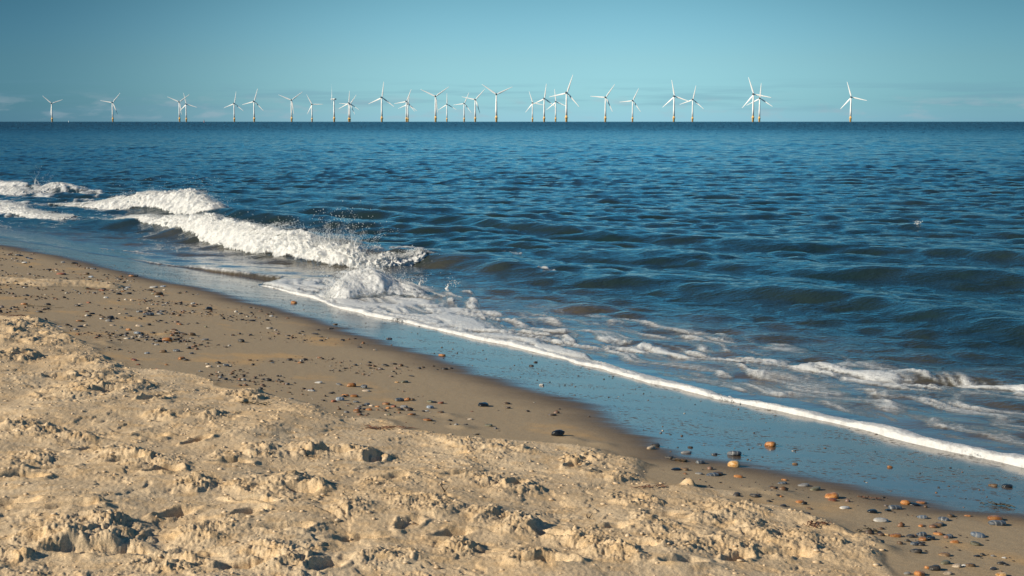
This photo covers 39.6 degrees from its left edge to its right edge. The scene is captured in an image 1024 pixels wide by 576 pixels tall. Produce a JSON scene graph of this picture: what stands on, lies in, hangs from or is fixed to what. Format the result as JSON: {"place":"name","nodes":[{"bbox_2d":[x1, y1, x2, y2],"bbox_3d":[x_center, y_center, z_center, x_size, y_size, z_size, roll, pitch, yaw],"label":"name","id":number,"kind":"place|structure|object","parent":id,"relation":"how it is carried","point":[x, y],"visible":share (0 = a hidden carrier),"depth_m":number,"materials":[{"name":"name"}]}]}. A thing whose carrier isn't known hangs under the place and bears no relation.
{"place":"outdoors","nodes":[
{"label":"outdoors","id":0,"kind":"place"},
{"bbox_2d":[0,248,1014,571],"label":"gravel","id":1,"kind":"structure","parent":0,"point":[556,412],"depth_m":11.52,"materials":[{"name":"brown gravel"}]},
{"bbox_2d":[0,238,1023,575],"bbox_3d":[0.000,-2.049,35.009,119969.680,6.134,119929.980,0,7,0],"label":"beach","id":2,"kind":"structure","parent":0,"point":[844,462],"depth_m":7.65,"materials":[{"name":"beige sand"}]},
{"bbox_2d":[143,312,153,315],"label":"pebble","id":3,"kind":"object","parent":2,"relation":"on","point":[149,314],"visible":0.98,"depth_m":13.82,"materials":[{"name":"stone"}]},
{"bbox_2d":[162,337,172,340],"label":"pebble","id":4,"kind":"object","parent":2,"relation":"on","point":[168,339],"visible":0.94,"depth_m":11.90,"materials":[{"name":"brown stone"}]},
{"bbox_2d":[238,400,274,404],"bbox_3d":[-1.610,0.718,8.960,0.228,0.030,0.107,-1,7,-8],"label":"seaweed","id":5,"kind":"object","parent":2,"relation":"on","point":[255,402],"visible":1,"depth_m":8.96,"materials":[{"name":"brown plant"}]},
{"bbox_2d":[347,383,355,386],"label":"pebble","id":6,"kind":"object","parent":2,"relation":"on","point":[351,385],"visible":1,"depth_m":10.05,"materials":[{"name":"orange stone"}]},
{"bbox_2d":[361,424,418,429],"bbox_3d":[-0.721,0.827,8.411,0.345,0.020,0.148,0,7,0],"label":"seaweed","id":7,"kind":"object","parent":2,"relation":"on","point":[383,427],"visible":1,"depth_m":8.41,"materials":[{"name":"brown plant"}]},
{"bbox_2d":[478,402,488,406],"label":"pebble","id":8,"kind":"object","parent":2,"relation":"on","point":[483,404],"visible":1,"depth_m":9.59,"materials":[{"name":"grey stone"}]},
{"bbox_2d":[551,430,564,435],"bbox_3d":[0.279,0.883,8.622,0.088,0.048,0.056,-7,2,-20],"label":"pebble","id":9,"kind":"object","parent":2,"relation":"on","point":[558,433],"visible":1,"depth_m":8.60,"materials":[{"name":"black stone"}]},
{"bbox_2d":[260,285,1023,467],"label":"foam","id":10,"kind":"object","parent":2,"relation":"on","point":[1013,459],"visible":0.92,"depth_m":10.47,"materials":[{"name":"liquid"}]},
{"bbox_2d":[650,443,659,446],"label":"pebble","id":11,"kind":"object","parent":2,"relation":"on","point":[656,444],"visible":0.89,"depth_m":8.48,"materials":[{"name":"grey stone"}]},
{"bbox_2d":[696,460,704,463],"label":"pebble","id":12,"kind":"object","parent":2,"relation":"on","point":[700,462],"visible":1,"depth_m":8.05,"materials":[{"name":"stone"}]},
{"bbox_2d":[706,473,718,475],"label":"pebble","id":13,"kind":"object","parent":2,"relation":"on","point":[712,474],"visible":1,"depth_m":7.71,"materials":[{"name":"stone"}]},
{"bbox_2d":[728,461,739,466],"bbox_3d":[1.254,0.997,8.036,0.073,0.044,0.050,1,14,20],"label":"pebble","id":14,"kind":"object","parent":2,"relation":"on","point":[733,463],"visible":1,"depth_m":8.02,"materials":[{"name":"stone"}]},
{"bbox_2d":[727,451,741,455],"bbox_3d":[1.315,0.979,8.403,0.085,0.035,0.065,0,-3,12],"label":"pebble","id":15,"kind":"object","parent":2,"relation":"on","point":[734,453],"visible":1,"depth_m":8.38,"materials":[{"name":"stone"}]},
{"bbox_2d":[749,494,759,497],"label":"pebble","id":16,"kind":"object","parent":2,"relation":"on","point":[754,495],"visible":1,"depth_m":7.19,"materials":[{"name":"grey stone"}]},
{"bbox_2d":[765,441,775,446],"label":"pebble","id":17,"kind":"object","parent":2,"relation":"on","point":[772,444],"visible":1,"depth_m":8.80,"materials":[{"name":"orange stone"}]},
{"bbox_2d":[798,483,808,486],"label":"pebble","id":18,"kind":"object","parent":2,"relation":"on","point":[804,484],"visible":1,"depth_m":7.59,"materials":[{"name":"grey stone"}]},
{"bbox_2d":[802,520,828,526],"bbox_3d":[1.402,1.089,6.574,0.138,0.021,0.081,-4,8,-28],"label":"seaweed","id":19,"kind":"object","parent":2,"relation":"on","point":[822,522],"visible":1,"depth_m":6.57,"materials":[{"name":"brown plant"}]},
{"bbox_2d":[810,486,820,490],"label":"pebble","id":20,"kind":"object","parent":2,"relation":"on","point":[816,488],"visible":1,"depth_m":7.50,"materials":[{"name":"grey stone"}]},
{"bbox_2d":[824,492,838,498],"bbox_3d":[1.651,1.075,7.344,0.074,0.032,0.059,-2,12,8],"label":"pebble","id":21,"kind":"object","parent":2,"relation":"on","point":[832,495],"visible":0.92,"depth_m":7.33,"materials":[{"name":"orange stone"}]},
{"bbox_2d":[856,527,877,531],"bbox_3d":[1.649,1.125,6.616,0.115,0.019,0.071,0,7,0],"label":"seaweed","id":22,"kind":"object","parent":2,"relation":"on","point":[874,530],"visible":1,"depth_m":6.61,"materials":[{"name":"brown plant"}]},
{"bbox_2d":[867,509,876,512],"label":"pebble","id":23,"kind":"object","parent":2,"relation":"on","point":[872,511],"visible":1,"depth_m":7.03,"materials":[{"name":"grey stone"}]},
{"bbox_2d":[873,517,888,521],"bbox_3d":[1.779,1.120,6.858,0.074,0.020,0.052,1,13,7],"label":"pebble","id":24,"kind":"object","parent":2,"relation":"on","point":[879,519],"visible":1,"depth_m":6.84,"materials":[{"name":"white stone"}]},
{"bbox_2d":[888,505,901,509],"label":"pebble","id":25,"kind":"object","parent":2,"relation":"on","point":[894,507],"visible":1,"depth_m":7.16,"materials":[{"name":"stone"}]},
{"bbox_2d":[890,533,901,537],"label":"pebble","id":26,"kind":"object","parent":2,"relation":"on","point":[898,535],"visible":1,"depth_m":6.55,"materials":[{"name":"orange stone"}]},
{"bbox_2d":[900,500,909,504],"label":"pebble","id":27,"kind":"object","parent":2,"relation":"on","point":[905,502],"visible":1,"depth_m":7.30,"materials":[{"name":"orange stone"}]},
{"bbox_2d":[906,534,914,537],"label":"pebble","id":28,"kind":"object","parent":2,"relation":"on","point":[910,535],"visible":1,"depth_m":6.56,"materials":[{"name":"stone"}]},
{"bbox_2d":[909,502,919,505],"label":"pebble","id":29,"kind":"object","parent":2,"relation":"on","point":[913,504],"visible":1,"depth_m":7.29,"materials":[{"name":"grey stone"}]},
{"bbox_2d":[910,542,919,545],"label":"pebble","id":30,"kind":"object","parent":2,"relation":"on","point":[915,543],"visible":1,"depth_m":6.41,"materials":[{"name":"stone"}]},
{"bbox_2d":[910,549,921,552],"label":"pebble","id":31,"kind":"object","parent":2,"relation":"on","point":[916,550],"visible":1,"depth_m":6.26,"materials":[{"name":"grey stone"}]},
{"bbox_2d":[914,570,924,575],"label":"pebble","id":32,"kind":"object","parent":2,"relation":"on","point":[919,573],"visible":1,"depth_m":5.87,"materials":[{"name":"orange stone"}]},
{"bbox_2d":[916,532,926,535],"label":"pebble","id":33,"kind":"object","parent":2,"relation":"on","point":[921,534],"visible":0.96,"depth_m":6.60,"materials":[{"name":"stone"}]},
{"bbox_2d":[917,515,927,518],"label":"pebble","id":34,"kind":"object","parent":2,"relation":"on","point":[922,516],"visible":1,"depth_m":6.98,"materials":[{"name":"grey stone"}]},
{"bbox_2d":[918,537,927,540],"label":"pebble","id":35,"kind":"object","parent":2,"relation":"on","point":[923,539],"visible":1,"depth_m":6.51,"materials":[{"name":"orange stone"}]},
{"bbox_2d":[926,536,934,539],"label":"pebble","id":36,"kind":"object","parent":2,"relation":"on","point":[930,537],"visible":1,"depth_m":6.54,"materials":[{"name":"grey stone"}]},
{"bbox_2d":[929,565,940,570],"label":"pebble","id":37,"kind":"object","parent":2,"relation":"on","point":[935,568],"visible":1,"depth_m":5.97,"materials":[{"name":"grey stone"}]},
{"bbox_2d":[931,522,942,526],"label":"pebble","id":38,"kind":"object","parent":2,"relation":"on","point":[938,524],"visible":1,"depth_m":6.83,"materials":[{"name":"stone"}]},
{"bbox_2d":[938,517,948,520],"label":"pebble","id":39,"kind":"object","parent":2,"relation":"on","point":[943,518],"visible":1,"depth_m":6.97,"materials":[{"name":"stone"}]},
{"bbox_2d":[938,552,950,556],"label":"pebble","id":40,"kind":"object","parent":2,"relation":"on","point":[946,554],"visible":1,"depth_m":6.25,"materials":[{"name":"beige stone"}]},
{"bbox_2d":[940,560,950,564],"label":"pebble","id":41,"kind":"object","parent":2,"relation":"on","point":[946,562],"visible":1,"depth_m":6.10,"materials":[{"name":"grey stone"}]},
{"bbox_2d":[952,563,961,567],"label":"pebble","id":42,"kind":"object","parent":2,"relation":"on","point":[958,565],"visible":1,"depth_m":6.06,"materials":[{"name":"beige stone"}]},
{"bbox_2d":[965,563,975,566],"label":"pebble","id":43,"kind":"object","parent":2,"relation":"on","point":[970,565],"visible":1,"depth_m":6.08,"materials":[{"name":"stone"}]},
{"bbox_2d":[970,541,980,545],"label":"pebble","id":44,"kind":"object","parent":2,"relation":"on","point":[974,543],"visible":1,"depth_m":6.49,"materials":[{"name":"grey stone"}]},
{"bbox_2d":[971,532,985,537],"bbox_3d":[2.187,1.160,6.675,0.072,0.027,0.048,11,5,3],"label":"pebble","id":45,"kind":"object","parent":2,"relation":"on","point":[978,534],"visible":1,"depth_m":6.66,"materials":[{"name":"grey stone"}]},
{"bbox_2d":[987,515,1002,519],"bbox_3d":[2.408,1.149,7.090,0.077,0.027,0.056,0,7,0],"label":"pebble","id":46,"kind":"object","parent":2,"relation":"on","point":[994,517],"visible":0.81,"depth_m":7.07,"materials":[{"name":"orange stone"}]},
{"bbox_2d":[988,520,1005,525],"bbox_3d":[2.378,1.153,6.969,0.092,0.030,0.056,-1,4,-11],"label":"pebble","id":47,"kind":"object","parent":2,"relation":"on","point":[997,522],"visible":1,"depth_m":6.95,"materials":[{"name":"stone"}]},
{"bbox_2d":[979,501,1014,506],"bbox_3d":[2.542,1.132,7.454,0.185,0.021,0.090,1,7,11],"label":"seaweed","id":48,"kind":"object","parent":2,"relation":"on","point":[1007,505],"visible":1,"depth_m":7.45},
{"bbox_2d":[995,572,1006,575],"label":"pebble","id":49,"kind":"object","parent":2,"relation":"on","point":[1001,574],"visible":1,"depth_m":5.96,"materials":[{"name":"beige stone"}]},
{"bbox_2d":[1002,483,1012,487],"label":"pebble","id":50,"kind":"object","parent":2,"relation":"on","point":[1005,485],"visible":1,"depth_m":7.98,"materials":[{"name":"grey stone"}]},
{"bbox_2d":[0,122,1023,455],"bbox_3d":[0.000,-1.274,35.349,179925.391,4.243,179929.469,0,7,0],"label":"sea","id":51,"kind":"structure","parent":0,"point":[814,266],"depth_m":26.48,"materials":[{"name":"liquid"}]},
{"bbox_2d":[0,202,80,219],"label":"breaking wave","id":52,"kind":"object","parent":51,"relation":"on","point":[18,209],"visible":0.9,"depth_m":31.88,"materials":[{"name":"liquid"}]},
{"bbox_2d":[0,175,84,195],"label":"breaking wave","id":53,"kind":"object","parent":51,"relation":"on","point":[12,188],"visible":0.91,"depth_m":42.30,"materials":[{"name":"liquid"}]},
{"bbox_2d":[43,96,62,121],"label":"wind turbine","id":54,"kind":"object","parent":51,"relation":"in","point":[51,114],"visible":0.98,"depth_m":4758.91,"materials":[{"name":"white metal"}]},
{"bbox_2d":[104,95,118,121],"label":"wind turbine","id":55,"kind":"object","parent":51,"relation":"in","point":[112,107],"visible":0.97,"depth_m":4528.11,"materials":[{"name":"white metal"}]},
{"bbox_2d":[43,177,229,214],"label":"breaking wave","id":56,"kind":"object","parent":51,"relation":"on","point":[190,201],"visible":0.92,"depth_m":32.74,"materials":[{"name":"liquid"}]},
{"bbox_2d":[169,94,189,121],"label":"wind turbine","id":57,"kind":"object","parent":51,"relation":"in","point":[179,106],"visible":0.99,"depth_m":4385.69,"materials":[{"name":"white metal"}]},
{"bbox_2d":[181,93,194,121],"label":"wind turbine","id":58,"kind":"object","parent":51,"relation":"on","point":[186,108],"visible":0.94,"depth_m":4940.91,"materials":[{"name":"white metal"}]},
{"bbox_2d":[224,94,241,121],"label":"wind turbine","id":59,"kind":"object","parent":51,"relation":"on","point":[234,107],"visible":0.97,"depth_m":4758.66,"materials":[{"name":"white metal"}]},
{"bbox_2d":[242,89,262,121],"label":"wind turbine","id":60,"kind":"object","parent":51,"relation":"on","point":[253,101],"visible":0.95,"depth_m":4252.04,"materials":[{"name":"white metal"}]},
{"bbox_2d":[112,200,433,267],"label":"breaking wave","id":61,"kind":"object","parent":51,"relation":"on","point":[229,233],"visible":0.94,"depth_m":22.14,"materials":[{"name":"liquid"}]},
{"bbox_2d":[280,92,301,121],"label":"wind turbine","id":62,"kind":"object","parent":51,"relation":"in","point":[291,105],"visible":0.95,"depth_m":4028.43,"materials":[{"name":"white metal"}]},
{"bbox_2d":[307,96,319,121],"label":"wind turbine","id":63,"kind":"object","parent":51,"relation":"on","point":[311,110],"visible":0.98,"depth_m":4999.90,"materials":[{"name":"white metal"}]},
{"bbox_2d":[331,98,335,121],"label":"wind turbine","id":64,"kind":"object","parent":51,"relation":"in","point":[334,118],"visible":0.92,"depth_m":3841.62,"materials":[{"name":"white metal"}]},
{"bbox_2d":[340,97,354,121],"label":"wind turbine","id":65,"kind":"object","parent":51,"relation":"in","point":[349,109],"visible":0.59,"depth_m":4955.82,"materials":[{"name":"white metal"}]},
{"bbox_2d":[339,91,358,121],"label":"wind turbine","id":66,"kind":"object","parent":51,"relation":"on","point":[348,107],"visible":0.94,"depth_m":4652.75,"materials":[{"name":"white metal"}]},
{"bbox_2d":[369,82,392,121],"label":"wind turbine","id":67,"kind":"object","parent":51,"relation":"in","point":[381,97],"visible":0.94,"depth_m":3580.58,"materials":[{"name":"white metal"}]},
{"bbox_2d":[313,244,461,299],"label":"breaking wave","id":68,"kind":"object","parent":51,"relation":"on","point":[368,281],"visible":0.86,"depth_m":17.13,"materials":[{"name":"liquid"}]},
{"bbox_2d":[394,90,414,121],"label":"wind turbine","id":69,"kind":"object","parent":51,"relation":"on","point":[406,118],"visible":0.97,"depth_m":4273.80,"materials":[{"name":"white metal"}]},
{"bbox_2d":[398,95,416,121],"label":"wind turbine","id":70,"kind":"object","parent":51,"relation":"in","point":[407,110],"visible":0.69,"depth_m":4925.98,"materials":[{"name":"white metal"}]},
{"bbox_2d":[422,87,447,121],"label":"wind turbine","id":71,"kind":"object","parent":51,"relation":"on","point":[435,102],"visible":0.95,"depth_m":3406.84,"materials":[{"name":"white metal"}]},
{"bbox_2d":[440,101,454,121],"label":"wind turbine","id":72,"kind":"object","parent":51,"relation":"in","point":[446,111],"visible":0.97,"depth_m":4999.70,"materials":[{"name":"white metal"}]},
{"bbox_2d":[455,93,470,121],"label":"wind turbine","id":73,"kind":"object","parent":51,"relation":"in","point":[464,108],"visible":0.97,"depth_m":4758.78,"materials":[{"name":"white metal"}]},
{"bbox_2d":[464,89,484,121],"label":"wind turbine","id":74,"kind":"object","parent":51,"relation":"on","point":[475,118],"visible":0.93,"depth_m":3924.02,"materials":[{"name":"white metal"}]},
{"bbox_2d":[482,84,511,121],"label":"wind turbine","id":75,"kind":"object","parent":51,"relation":"in","point":[496,118],"visible":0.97,"depth_m":3168.41,"materials":[{"name":"white metal"}]},
{"bbox_2d":[527,92,541,121],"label":"wind turbine","id":76,"kind":"object","parent":51,"relation":"in","point":[532,107],"visible":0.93,"depth_m":4626.83,"materials":[{"name":"white metal"}]},
{"bbox_2d":[532,88,556,121],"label":"wind turbine","id":77,"kind":"object","parent":51,"relation":"in","point":[544,99],"visible":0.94,"depth_m":3748.27,"materials":[{"name":"white metal"}]},
{"bbox_2d":[548,89,567,121],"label":"wind turbine","id":78,"kind":"object","parent":51,"relation":"in","point":[555,106],"visible":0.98,"depth_m":4361.93,"materials":[{"name":"white metal"}]},
{"bbox_2d":[550,75,577,121],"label":"wind turbine","id":79,"kind":"object","parent":51,"relation":"in","point":[566,117],"visible":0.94,"depth_m":2998.24,"materials":[{"name":"white metal"}]},
{"bbox_2d":[591,84,614,121],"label":"wind turbine","id":80,"kind":"object","parent":51,"relation":"in","point":[605,97],"visible":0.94,"depth_m":3550.86,"materials":[{"name":"white metal"}]},
{"bbox_2d":[623,88,640,121],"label":"wind turbine","id":81,"kind":"object","parent":51,"relation":"in","point":[632,104],"visible":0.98,"depth_m":4116.50,"materials":[{"name":"white metal"}]},
{"bbox_2d":[663,83,689,121],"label":"wind turbine","id":82,"kind":"object","parent":51,"relation":"in","point":[674,96],"visible":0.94,"depth_m":3405.84,"materials":[{"name":"white metal"}]},
{"bbox_2d":[682,87,700,121],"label":"wind turbine","id":83,"kind":"object","parent":51,"relation":"in","point":[692,118],"visible":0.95,"depth_m":3913.79,"materials":[{"name":"white metal"}]},
{"bbox_2d":[742,77,770,121],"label":"wind turbine","id":84,"kind":"object","parent":51,"relation":"in","point":[753,94],"visible":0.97,"depth_m":3149.93,"materials":[{"name":"white metal"}]},
{"bbox_2d":[746,88,772,121],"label":"wind turbine","id":85,"kind":"object","parent":51,"relation":"in","point":[759,118],"visible":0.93,"depth_m":3706.21,"materials":[{"name":"white metal"}]},
{"bbox_2d":[842,83,866,121],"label":"wind turbine","id":86,"kind":"object","parent":51,"relation":"in","point":[850,99],"visible":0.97,"depth_m":3526.95,"materials":[{"name":"white metal"}]},
{"bbox_2d":[0,0,1023,121],"label":"sky","id":87,"kind":"structure","parent":0,"point":[910,60],"materials":[{"name":"blue"}]},
{"bbox_2d":[114,265,1010,507],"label":"wet gravel","id":88,"kind":"structure","parent":0,"point":[593,388],"depth_m":10.75,"materials":[{"name":"brown gravel"}]},
{"bbox_2d":[634,484,668,488],"bbox_3d":[0.703,1.000,7.164,0.202,0.020,0.091,-3,7,-26],"label":"seaweed","id":89,"kind":"object","parent":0,"point":[648,485],"visible":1,"depth_m":7.17,"materials":[{"name":"brown plant"}]}
]}

